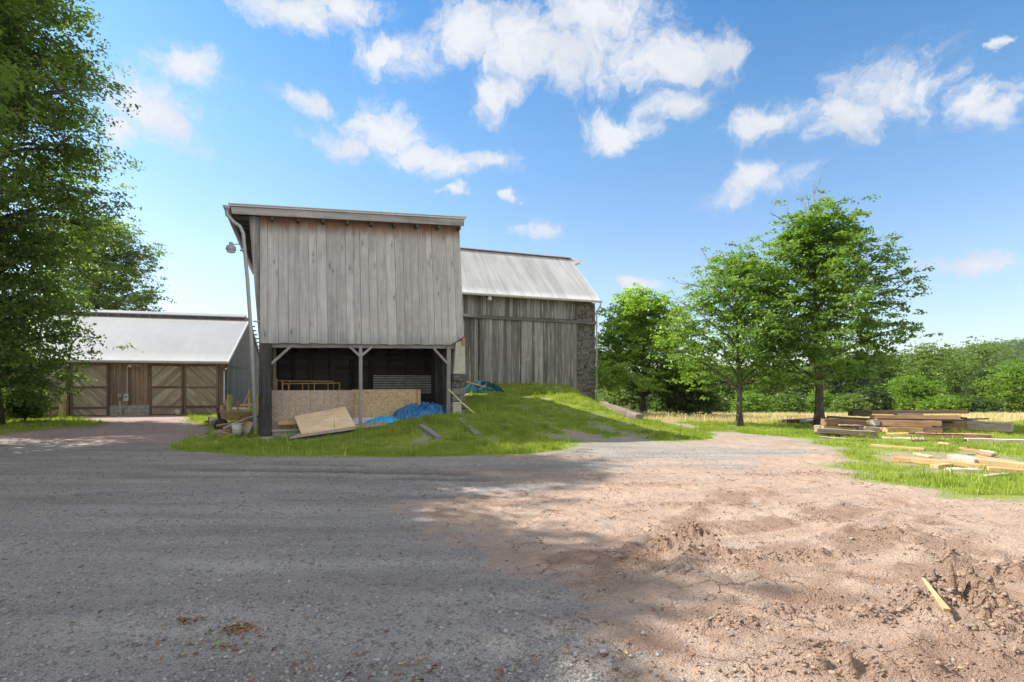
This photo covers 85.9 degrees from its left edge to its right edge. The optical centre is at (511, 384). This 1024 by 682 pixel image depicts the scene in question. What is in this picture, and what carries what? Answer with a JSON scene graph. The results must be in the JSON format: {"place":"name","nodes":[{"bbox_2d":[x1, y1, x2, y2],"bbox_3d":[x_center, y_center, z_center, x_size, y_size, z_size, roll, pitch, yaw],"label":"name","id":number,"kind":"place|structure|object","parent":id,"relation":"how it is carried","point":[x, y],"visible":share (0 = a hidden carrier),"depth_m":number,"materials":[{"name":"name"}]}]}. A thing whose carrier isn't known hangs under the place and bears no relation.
{"place":"outdoors","nodes":[
{"label":"outdoors","id":0,"kind":"place"},
{"bbox_2d":[0,386,1023,681],"bbox_3d":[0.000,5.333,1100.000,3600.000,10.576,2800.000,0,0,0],"label":"ground","id":1,"kind":"structure","parent":0,"point":[576,530],"depth_m":5.04,"materials":[{"name":"gravel"}]},
{"bbox_2d":[0,61,24,155],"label":"yard tree","id":2,"kind":"object","parent":1,"relation":"on","point":[4,139],"visible":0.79,"depth_m":16.30,"materials":[{"name":"green plant"}]},
{"bbox_2d":[0,2,27,63],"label":"yard tree","id":3,"kind":"object","parent":1,"relation":"on","point":[16,9],"visible":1,"depth_m":18.92,"materials":[{"name":"green plant"}]},
{"bbox_2d":[0,29,42,162],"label":"yard tree","id":4,"kind":"object","parent":1,"relation":"on","point":[5,74],"visible":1,"depth_m":12.71,"materials":[{"name":"green plant"}]},
{"bbox_2d":[1,387,55,421],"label":"bush","id":5,"kind":"object","parent":1,"relation":"on","point":[19,413],"visible":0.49,"depth_m":23.23,"materials":[{"name":"green plant"}]},
{"bbox_2d":[48,394,67,418],"bbox_3d":[-21.288,1.062,25.661,0.059,1.250,0.904,0,0,37],"label":"pipe fence","id":6,"kind":"object","parent":1,"relation":"on","point":[66,398],"visible":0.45,"depth_m":25.97,"materials":[{"name":"metal"}]},
{"bbox_2d":[59,385,65,417],"bbox_3d":[-21.576,0.856,26.398,0.203,1.664,0.209,0,0,0],"label":"gate post","id":7,"kind":"object","parent":1,"relation":"on","point":[62,409],"visible":0.46,"depth_m":26.31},
{"bbox_2d":[0,0,144,424],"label":"shade tree","id":8,"kind":"object","parent":1,"relation":"on","point":[36,244],"visible":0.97,"depth_m":21.95,"materials":[{"name":"green plant"}]},
{"bbox_2d":[28,209,176,311],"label":"shade tree","id":9,"kind":"object","parent":1,"relation":"on","point":[104,266],"visible":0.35,"depth_m":46.27,"materials":[{"name":"green plant"}]},
{"bbox_2d":[0,410,258,438],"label":"grass","id":10,"kind":"structure","parent":1,"relation":"on","point":[72,420],"depth_m":22.32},
{"bbox_2d":[1,309,258,415],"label":"barn","id":11,"kind":"structure","parent":1,"relation":"on","point":[192,363],"depth_m":29.66,"materials":[{"name":"wood"}]},
{"bbox_2d":[32,363,68,415],"bbox_3d":[-23.181,0.230,27.590,1.621,2.700,0.060,0,0,-17],"label":"door","id":12,"kind":"structure","parent":11,"relation":"in","point":[56,406],"depth_m":27.66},
{"bbox_2d":[70,363,108,415],"bbox_3d":[-21.559,0.230,28.086,1.669,2.700,0.060,0,0,-17],"label":"door","id":13,"kind":"structure","parent":11,"relation":"in","point":[96,399],"depth_m":28.11,"materials":[{"name":"wood"}]},
{"bbox_2d":[124,367,128,400],"bbox_3d":[-19.998,-0.056,28.499,0.200,1.790,0.180,0,0,-17],"label":"meter box","id":14,"kind":"object","parent":11,"relation":"attached to","point":[126,397],"visible":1,"depth_m":28.54,"materials":[{"name":"white paint"}]},
{"bbox_2d":[149,364,183,414],"bbox_3d":[-18.268,0.230,29.091,1.569,2.700,0.060,0,0,-17],"label":"door","id":15,"kind":"structure","parent":11,"relation":"in","point":[171,385],"depth_m":29.08,"materials":[{"name":"wood"}]},
{"bbox_2d":[184,364,217,413],"bbox_3d":[-16.700,0.230,29.570,1.633,2.700,0.060,0,0,-17],"label":"door","id":16,"kind":"structure","parent":11,"relation":"in","point":[195,401],"depth_m":29.56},
{"bbox_2d":[227,395,231,420],"bbox_3d":[-12.072,1.061,23.502,0.170,1.268,0.169,0,0,0],"label":"fence post","id":17,"kind":"object","parent":1,"relation":"on","point":[229,402],"visible":0.56,"depth_m":23.42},
{"bbox_2d":[213,410,258,429],"bbox_3d":[-9.309,1.238,18.821,1.609,0.732,0.640,0,0,-20],"label":"wheelbarrow","id":18,"kind":"object","parent":1,"relation":"on","point":[227,415],"visible":0.72,"depth_m":18.56,"materials":[{"name":"brown metal"}]},
{"bbox_2d":[232,423,242,436],"bbox_3d":[-8.291,1.391,16.607,0.327,0.420,0.341,0,0,-11],"label":"bucket","id":19,"kind":"object","parent":1,"relation":"on","point":[237,429],"visible":0.87,"depth_m":16.50,"materials":[{"name":"white plastic"}]},
{"bbox_2d":[223,416,252,428],"bbox_3d":[-8.988,1.237,18.100,0.100,0.377,1.118,0,0,25],"label":"pole timber","id":20,"kind":"object","parent":1,"relation":"on","point":[237,422],"visible":0.71,"depth_m":18.07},
{"bbox_2d":[243,389,251,421],"bbox_3d":[-11.313,0.935,23.488,0.332,1.532,0.136,0,0,0],"label":"gate brace post","id":21,"kind":"object","parent":1,"relation":"on","point":[249,396],"visible":0.58,"depth_m":23.45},
{"bbox_2d":[244,421,252,435],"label":"white plank","id":22,"kind":"object","parent":1,"relation":"on","point":[249,427],"visible":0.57,"depth_m":17.09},
{"bbox_2d":[256,394,258,426],"bbox_3d":[-9.463,1.030,20.496,0.103,1.353,0.108,0,0,0],"label":"fence post","id":23,"kind":"object","parent":1,"relation":"on","point":[257,403],"visible":0.46,"depth_m":20.46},
{"bbox_2d":[276,378,333,389],"bbox_3d":[-6.978,0.535,18.599,1.827,1.496,0.045,0,0,-21],"label":"scaffold frame","id":24,"kind":"object","parent":1,"relation":"on","point":[277,380],"visible":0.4,"depth_m":18.51,"materials":[{"name":"yellow paint"}]},
{"bbox_2d":[282,381,339,389],"bbox_3d":[-6.667,0.584,18.290,1.824,1.392,0.044,0,0,-21],"label":"scaffold frame","id":25,"kind":"object","parent":1,"relation":"on","point":[311,383],"visible":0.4,"depth_m":18.25,"materials":[{"name":"yellow paint"}]},
{"bbox_2d":[271,390,352,430],"bbox_3d":[-6.152,0.777,16.945,2.404,1.216,0.020,0,0,-21],"label":"strand board sheet","id":26,"kind":"object","parent":1,"relation":"on","point":[288,404],"visible":0.56,"depth_m":16.84,"materials":[{"name":"wood"}]},
{"bbox_2d":[291,426,382,440],"bbox_3d":[-5.094,1.419,16.180,2.786,0.418,0.579,0,0,-29],"label":"plywood stack","id":27,"kind":"object","parent":1,"relation":"on","point":[322,435],"visible":0.21,"depth_m":15.74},
{"bbox_2d":[294,406,354,433],"bbox_3d":[-5.610,1.044,16.530,1.638,0.743,1.075,0,0,-28],"label":"plywood sheet","id":28,"kind":"object","parent":27,"relation":"on","point":[329,419],"visible":0.79,"depth_m":16.49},
{"bbox_2d":[289,421,387,438],"bbox_3d":[-5.089,1.316,16.165,2.838,0.366,0.603,0,0,-29],"label":"plywood sheet","id":29,"kind":"object","parent":27,"relation":"on","point":[382,423],"visible":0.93,"depth_m":16.00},
{"bbox_2d":[223,203,465,439],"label":"timber shed","id":30,"kind":"structure","parent":1,"relation":"on","point":[360,300],"depth_m":17.15,"materials":[{"name":"grey wood"}]},
{"bbox_2d":[216,406,226,418],"bbox_3d":[-11.051,1.073,20.985,0.350,0.505,0.400,0,0,-11],"label":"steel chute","id":31,"kind":"object","parent":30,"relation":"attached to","point":[219,416],"visible":0.5,"depth_m":20.82,"materials":[{"name":"metal"}]},
{"bbox_2d":[226,242,241,252],"bbox_3d":[-7.837,-3.867,15.571,0.267,0.350,0.587,0,0,14],"label":"yard lamp","id":32,"kind":"object","parent":30,"relation":"attached to","point":[230,247],"visible":0.99,"depth_m":15.34,"materials":[{"name":"metal"}]},
{"bbox_2d":[278,420,296,424],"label":"plank","id":33,"kind":"object","parent":30,"relation":"on","point":[286,422],"visible":0.64,"depth_m":16.44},
{"bbox_2d":[353,417,375,424],"bbox_3d":[-4.370,1.163,17.637,1.632,0.246,0.536,0,0,-21],"label":"foam board","id":34,"kind":"object","parent":1,"relation":"on","point":[356,420],"visible":0.07,"depth_m":17.52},
{"bbox_2d":[363,416,397,423],"bbox_3d":[-4.171,1.154,17.306,1.278,0.370,0.583,0,0,-22],"label":"blue tarp","id":35,"kind":"object","parent":34,"relation":"on","point":[387,419],"visible":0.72,"depth_m":17.20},
{"bbox_2d":[353,389,416,417],"bbox_3d":[-4.159,0.635,18.030,2.083,0.958,0.018,0,0,-21],"label":"strand board sheet","id":36,"kind":"object","parent":1,"relation":"on","point":[378,402],"visible":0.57,"depth_m":17.99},
{"bbox_2d":[392,401,445,419],"bbox_3d":[-3.035,0.878,18.265,2.273,0.662,1.039,0,0,-25],"label":"blue tarp","id":37,"kind":"object","parent":1,"relation":"on","point":[416,410],"visible":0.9,"depth_m":17.96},
{"bbox_2d":[417,390,420,404],"bbox_3d":[-3.120,0.653,18.419,0.110,0.972,0.060,0,0,-21],"label":"timber edge board","id":38,"kind":"object","parent":1,"relation":"on","point":[418,397],"visible":0.64,"depth_m":18.39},
{"bbox_2d":[419,425,441,438],"bbox_3d":[-2.287,1.302,15.270,0.170,0.293,1.478,0,0,-27],"label":"plank","id":39,"kind":"object","parent":1,"relation":"on","point":[430,432],"visible":1,"depth_m":15.09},
{"bbox_2d":[448,389,473,412],"bbox_3d":[-1.643,0.546,17.960,0.981,0.833,0.030,0,0,-33],"label":"leaning lath","id":40,"kind":"object","parent":1,"relation":"on","point":[460,400],"visible":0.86,"depth_m":17.92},
{"bbox_2d":[461,421,480,435],"bbox_3d":[-1.185,1.235,15.675,0.160,0.306,1.511,0,0,-20],"label":"plank","id":41,"kind":"object","parent":1,"relation":"on","point":[474,431],"visible":0.64,"depth_m":15.30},
{"bbox_2d":[464,380,502,392],"bbox_3d":[-1.408,0.089,26.736,2.166,0.652,1.170,0,0,20],"label":"teal tarp","id":42,"kind":"object","parent":1,"relation":"on","point":[471,388],"visible":0.89,"depth_m":26.44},
{"bbox_2d":[0,449,1019,681],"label":"gravel stones","id":43,"kind":"object","parent":1,"relation":"on","point":[388,659],"visible":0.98,"depth_m":3.88,"materials":[{"name":"gravel"}]},
{"bbox_2d":[8,442,1018,681],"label":"fallen leaves","id":44,"kind":"object","parent":1,"relation":"on","point":[235,628],"visible":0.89,"depth_m":3.38,"materials":[{"name":"plant"}]},
{"bbox_2d":[169,382,880,460],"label":"grass","id":45,"kind":"structure","parent":1,"relation":"on","point":[435,419],"depth_m":15.82,"materials":[{"name":"plant"}]},
{"bbox_2d":[460,247,601,399],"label":"bank barn","id":46,"kind":"structure","parent":1,"relation":"on","point":[533,320],"depth_m":29.83,"materials":[{"name":"weathered grey timber"},{"name":"white steel"},{"name":"painted white metal"}]},
{"bbox_2d":[479,318,520,384],"bbox_3d":[-0.618,-1.709,28.897,2.292,3.543,0.040,0,0,-21],"label":"sliding door","id":47,"kind":"structure","parent":46,"relation":"in","point":[499,339],"depth_m":28.88,"materials":[{"name":"wood"}]},
{"bbox_2d":[521,320,576,388],"bbox_3d":[2.034,-1.577,29.872,3.302,3.685,0.040,0,0,-21],"label":"sliding door","id":48,"kind":"structure","parent":46,"relation":"in","point":[551,347],"depth_m":29.85,"materials":[{"name":"wood"}]},
{"bbox_2d":[599,401,642,419],"bbox_3d":[4.677,1.105,24.100,0.340,0.611,5.057,0,0,-8],"label":"timber log","id":49,"kind":"object","parent":1,"relation":"on","point":[626,412],"visible":0.81,"depth_m":23.14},
{"bbox_2d":[595,371,657,410],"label":"background tree","id":50,"kind":"object","parent":1,"relation":"on","point":[626,398],"visible":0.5,"depth_m":84.02,"materials":[{"name":"green plant"}]},
{"bbox_2d":[592,282,710,412],"bbox_3d":[7.625,-2.171,33.413,8.596,8.261,8.667,0,0,0],"label":"maple tree","id":51,"kind":"object","parent":1,"relation":"on","point":[632,314],"visible":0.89,"depth_m":32.43,"materials":[{"name":"green plant"}]},
{"bbox_2d":[648,393,684,412],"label":"background bush","id":52,"kind":"object","parent":1,"relation":"on","point":[655,405],"visible":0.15,"depth_m":51.82,"materials":[{"name":"green plant"}]},
{"bbox_2d":[647,350,730,415],"bbox_3d":[10.482,0.055,33.261,5.310,4.199,5.552,0,0,0],"label":"tree","id":53,"kind":"object","parent":1,"relation":"on","point":[685,403],"visible":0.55,"depth_m":32.18,"materials":[{"name":"green plant"}]},
{"bbox_2d":[700,390,735,413],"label":"background bush","id":54,"kind":"object","parent":1,"relation":"on","point":[725,409],"visible":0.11,"depth_m":53.95,"materials":[{"name":"green plant"}]},
{"bbox_2d":[713,360,751,411],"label":"background tree","id":55,"kind":"object","parent":1,"relation":"on","point":[730,390],"visible":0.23,"depth_m":87.67,"materials":[{"name":"green plant"}]},
{"bbox_2d":[646,235,822,425],"bbox_3d":[9.031,-1.946,21.525,6.010,7.397,5.853,0,0,-43],"label":"maple tree","id":56,"kind":"object","parent":1,"relation":"on","point":[754,329],"visible":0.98,"depth_m":20.87,"materials":[{"name":"green plant"}]},
{"bbox_2d":[728,389,776,412],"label":"background bush","id":57,"kind":"object","parent":1,"relation":"on","point":[752,402],"visible":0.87,"depth_m":57.07,"materials":[{"name":"green plant"}]},
{"bbox_2d":[512,461,1023,681],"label":"mud clods","id":58,"kind":"object","parent":1,"relation":"on","point":[972,625],"visible":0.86,"depth_m":3.78,"materials":[{"name":"soil"}]},
{"bbox_2d":[749,372,806,411],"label":"background tree","id":59,"kind":"object","parent":1,"relation":"on","point":[768,391],"visible":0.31,"depth_m":74.72,"materials":[{"name":"green plant"}]},
{"bbox_2d":[767,389,812,413],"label":"background bush","id":60,"kind":"object","parent":1,"relation":"on","point":[787,402],"visible":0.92,"depth_m":59.12,"materials":[{"name":"green plant"}]},
{"bbox_2d":[782,419,812,423],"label":"timber beam","id":61,"kind":"structure","parent":1,"relation":"on","point":[794,421],"depth_m":22.85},
{"bbox_2d":[781,367,836,410],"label":"background tree","id":62,"kind":"object","parent":1,"relation":"on","point":[805,385],"visible":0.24,"depth_m":80.36,"materials":[{"name":"green plant"}]},
{"bbox_2d":[595,337,1023,412],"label":"distant wood","id":63,"kind":"object","parent":1,"relation":"on","point":[1014,344],"visible":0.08,"depth_m":479.02,"materials":[{"name":"green plant"}]},
{"bbox_2d":[803,387,838,413],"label":"background bush","id":64,"kind":"object","parent":1,"relation":"on","point":[828,397],"visible":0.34,"depth_m":61.18,"materials":[{"name":"green plant"}]},
{"bbox_2d":[719,155,943,425],"bbox_3d":[12.289,-3.736,21.341,7.235,11.000,7.192,0,0,0],"label":"maple tree","id":65,"kind":"object","parent":1,"relation":"on","point":[821,273],"visible":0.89,"depth_m":20.32,"materials":[{"name":"green plant"}]},
{"bbox_2d":[815,432,874,436],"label":"plank","id":66,"kind":"object","parent":1,"relation":"on","point":[847,434],"visible":0.81,"depth_m":16.87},
{"bbox_2d":[811,354,879,411],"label":"background tree","id":67,"kind":"object","parent":1,"relation":"on","point":[835,384],"visible":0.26,"depth_m":90.33,"materials":[{"name":"green plant"}]},
{"bbox_2d":[815,428,876,435],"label":"timber beam","id":68,"kind":"structure","parent":1,"relation":"on","point":[874,433],"depth_m":17.17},
{"bbox_2d":[827,416,869,420],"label":"plank","id":69,"kind":"object","parent":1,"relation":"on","point":[851,418],"visible":0.74,"depth_m":20.29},
{"bbox_2d":[848,410,871,416],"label":"timber beam","id":70,"kind":"structure","parent":69,"relation":"on","point":[860,413],"depth_m":20.43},
{"bbox_2d":[866,410,968,413],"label":"timber beam","id":71,"kind":"structure","parent":70,"relation":"on","point":[921,411],"depth_m":20.36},
{"bbox_2d":[820,425,877,432],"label":"timber beam","id":72,"kind":"structure","parent":1,"relation":"on","point":[842,427],"depth_m":18.24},
{"bbox_2d":[821,419,865,425],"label":"timber beam","id":73,"kind":"structure","parent":72,"relation":"on","point":[831,422],"depth_m":18.33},
{"bbox_2d":[826,393,872,412],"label":"background bush","id":74,"kind":"object","parent":1,"relation":"on","point":[845,403],"visible":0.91,"depth_m":57.21,"materials":[{"name":"green plant"}]},
{"bbox_2d":[851,350,878,386],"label":"conifer","id":75,"kind":"object","parent":1,"relation":"on","point":[867,377],"visible":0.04,"depth_m":95.06,"materials":[{"name":"green plant"}]},
{"bbox_2d":[853,386,897,409],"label":"background bush","id":76,"kind":"object","parent":1,"relation":"on","point":[878,400],"visible":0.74,"depth_m":64.76,"materials":[{"name":"green plant"}]},
{"bbox_2d":[868,348,917,409],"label":"background tree","id":77,"kind":"object","parent":1,"relation":"on","point":[883,376],"visible":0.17,"depth_m":96.61,"materials":[{"name":"green plant"}]},
{"bbox_2d":[870,444,925,450],"bbox_3d":[9.698,1.575,13.850,0.142,0.062,1.158,0,0,-39],"label":"plank","id":78,"kind":"object","parent":1,"relation":"on","point":[890,446],"visible":0.92,"depth_m":13.80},
{"bbox_2d":[881,427,923,432],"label":"timber beam","id":79,"kind":"structure","parent":1,"relation":"on","point":[905,429],"depth_m":17.92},
{"bbox_2d":[876,425,903,426],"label":"plank","id":80,"kind":"object","parent":79,"relation":"on","point":[888,426],"visible":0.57,"depth_m":18.38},
{"bbox_2d":[868,419,879,425],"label":"timber beam","id":81,"kind":"structure","parent":80,"relation":"on","point":[873,422],"depth_m":18.48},
{"bbox_2d":[882,436,923,439],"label":"plank","id":82,"kind":"object","parent":1,"relation":"on","point":[901,438],"visible":0.6,"depth_m":16.15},
{"bbox_2d":[868,366,951,409],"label":"background bush","id":83,"kind":"object","parent":1,"relation":"on","point":[910,389],"visible":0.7,"depth_m":68.49,"materials":[{"name":"green plant"}]},
{"bbox_2d":[892,456,940,464],"bbox_3d":[8.254,1.547,11.200,0.132,0.116,0.832,0,0,-44],"label":"plank","id":84,"kind":"object","parent":1,"relation":"on","point":[916,460],"visible":0.75,"depth_m":11.17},
{"bbox_2d":[879,338,979,394],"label":"background tree","id":85,"kind":"object","parent":1,"relation":"on","point":[924,365],"visible":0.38,"depth_m":82.86,"materials":[{"name":"green plant"}]},
{"bbox_2d":[922,427,942,432],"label":"timber beam","id":86,"kind":"structure","parent":1,"relation":"on","point":[933,429],"depth_m":18.24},
{"bbox_2d":[908,433,963,440],"bbox_3d":[12.120,1.496,15.715,1.732,0.205,0.483,0,0,0],"label":"rusty rack","id":87,"kind":"object","parent":1,"relation":"on","point":[956,434],"visible":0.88,"depth_m":15.79,"materials":[{"name":"metal"}]},
{"bbox_2d":[922,577,950,611],"bbox_3d":[2.926,1.448,3.810,0.040,0.094,0.404,0,0,18],"label":"wooden stake","id":88,"kind":"object","parent":1,"relation":"on","point":[943,604],"visible":1,"depth_m":3.74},
{"bbox_2d":[930,463,952,468],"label":"plank","id":89,"kind":"object","parent":1,"relation":"on","point":[933,466],"visible":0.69,"depth_m":10.52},
{"bbox_2d":[912,392,980,411],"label":"background bush","id":90,"kind":"object","parent":1,"relation":"on","point":[944,402],"visible":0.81,"depth_m":57.08,"materials":[{"name":"green plant"}]},
{"bbox_2d":[933,422,966,429],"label":"timber beam","id":91,"kind":"structure","parent":1,"relation":"on","point":[957,425],"depth_m":19.44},
{"bbox_2d":[926,355,980,400],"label":"background tree","id":92,"kind":"object","parent":1,"relation":"on","point":[951,377],"visible":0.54,"depth_m":73.48,"materials":[{"name":"green plant"}]},
{"bbox_2d":[915,432,991,437],"bbox_3d":[13.433,1.539,16.770,1.911,0.123,0.212,0,0,14],"label":"plank","id":93,"kind":"object","parent":1,"relation":"on","point":[970,435],"visible":0.76,"depth_m":16.62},
{"bbox_2d":[947,454,977,462],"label":"plank","id":94,"kind":"object","parent":1,"relation":"on","point":[965,458],"visible":0.65,"depth_m":11.02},
{"bbox_2d":[941,459,987,468],"bbox_3d":[8.718,1.535,10.600,0.202,0.127,0.701,0,0,-30],"label":"plank","id":95,"kind":"object","parent":1,"relation":"on","point":[960,463],"visible":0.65,"depth_m":10.57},
{"bbox_2d":[946,467,982,472],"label":"plank","id":96,"kind":"object","parent":1,"relation":"on","point":[965,469],"visible":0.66,"depth_m":10.08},
{"bbox_2d":[959,447,995,456],"bbox_3d":[10.525,1.509,12.450,0.155,0.142,0.722,0,0,-13],"label":"plank","id":97,"kind":"object","parent":1,"relation":"on","point":[978,451],"visible":1,"depth_m":12.38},
{"bbox_2d":[962,395,1011,412],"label":"background bush","id":98,"kind":"object","parent":1,"relation":"on","point":[986,405],"visible":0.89,"depth_m":56.07,"materials":[{"name":"green plant"}]},
{"bbox_2d":[955,336,1023,393],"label":"background tree","id":99,"kind":"object","parent":1,"relation":"on","point":[983,353],"visible":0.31,"depth_m":87.36,"materials":[{"name":"green plant"}]},
{"bbox_2d":[955,366,1023,412],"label":"background tree","id":100,"kind":"object","parent":1,"relation":"on","point":[980,374],"visible":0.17,"depth_m":67.93,"materials":[{"name":"green plant"}]},
{"bbox_2d":[967,421,1013,431],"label":"timber beam","id":101,"kind":"structure","parent":1,"relation":"on","point":[998,426],"depth_m":18.76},
{"bbox_2d":[877,418,977,421],"bbox_3d":[14.618,1.242,19.341,3.493,0.120,0.365,0,0,-5],"label":"plank","id":102,"kind":"object","parent":101,"relation":"on","point":[962,420],"visible":0.77,"depth_m":19.24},
{"bbox_2d":[870,415,960,418],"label":"timber beam","id":103,"kind":"structure","parent":102,"relation":"on","point":[918,416],"depth_m":19.61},
{"bbox_2d":[893,413,923,414],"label":"plank","id":104,"kind":"object","parent":103,"relation":"on","point":[908,414],"visible":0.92,"depth_m":19.84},
{"bbox_2d":[964,438,1023,442],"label":"plank","id":105,"kind":"object","parent":1,"relation":"on","point":[994,441],"visible":0.7,"depth_m":15.34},
{"bbox_2d":[969,358,1023,412],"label":"background tree","id":106,"kind":"object","parent":1,"relation":"on","point":[1011,385],"visible":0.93,"depth_m":61.81,"materials":[{"name":"green plant"}]},
{"bbox_2d":[973,457,1023,468],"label":"plank","id":107,"kind":"object","parent":1,"relation":"on","point":[1000,463],"visible":0.64,"depth_m":10.52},
{"bbox_2d":[974,455,1023,462],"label":"plank","id":108,"kind":"object","parent":1,"relation":"on","point":[980,456],"visible":0.4,"depth_m":10.95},
{"bbox_2d":[987,466,1023,474],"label":"plank","id":109,"kind":"object","parent":1,"relation":"on","point":[992,468],"visible":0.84,"depth_m":9.93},
{"bbox_3d":[14.243,1.516,19.200,0.220,0.169,0.500,0,0,0],"label":"bearer block","id":110,"kind":"object","parent":1,"relation":"on","visible":0},
{"bbox_2d":[880,420,931,426],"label":"timber beam","id":111,"kind":"structure","parent":110,"relation":"on","point":[909,423],"depth_m":18.70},
{"bbox_2d":[924,420,941,425],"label":"timber beam","id":112,"kind":"structure","parent":110,"relation":"on","point":[936,423],"depth_m":18.94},
{"bbox_2d":[0,0,1023,371],"label":"sky","id":113,"kind":"structure","parent":0,"point":[626,140],"materials":[{"name":"blue"}]},
{"bbox_2d":[595,349,1023,391],"bbox_3d":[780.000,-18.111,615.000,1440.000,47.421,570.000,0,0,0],"label":"hill","id":114,"kind":"structure","parent":0,"point":[1022,360],"depth_m":456.20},
{"bbox_2d":[623,407,1023,422],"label":"meadow grass","id":115,"kind":"structure","parent":0,"point":[754,417],"depth_m":29.77,"materials":[{"name":"plant"}]},
{"bbox_2d":[648,419,1023,494],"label":"grass","id":116,"kind":"structure","parent":0,"point":[942,479],"depth_m":13.46,"materials":[{"name":"plant"}]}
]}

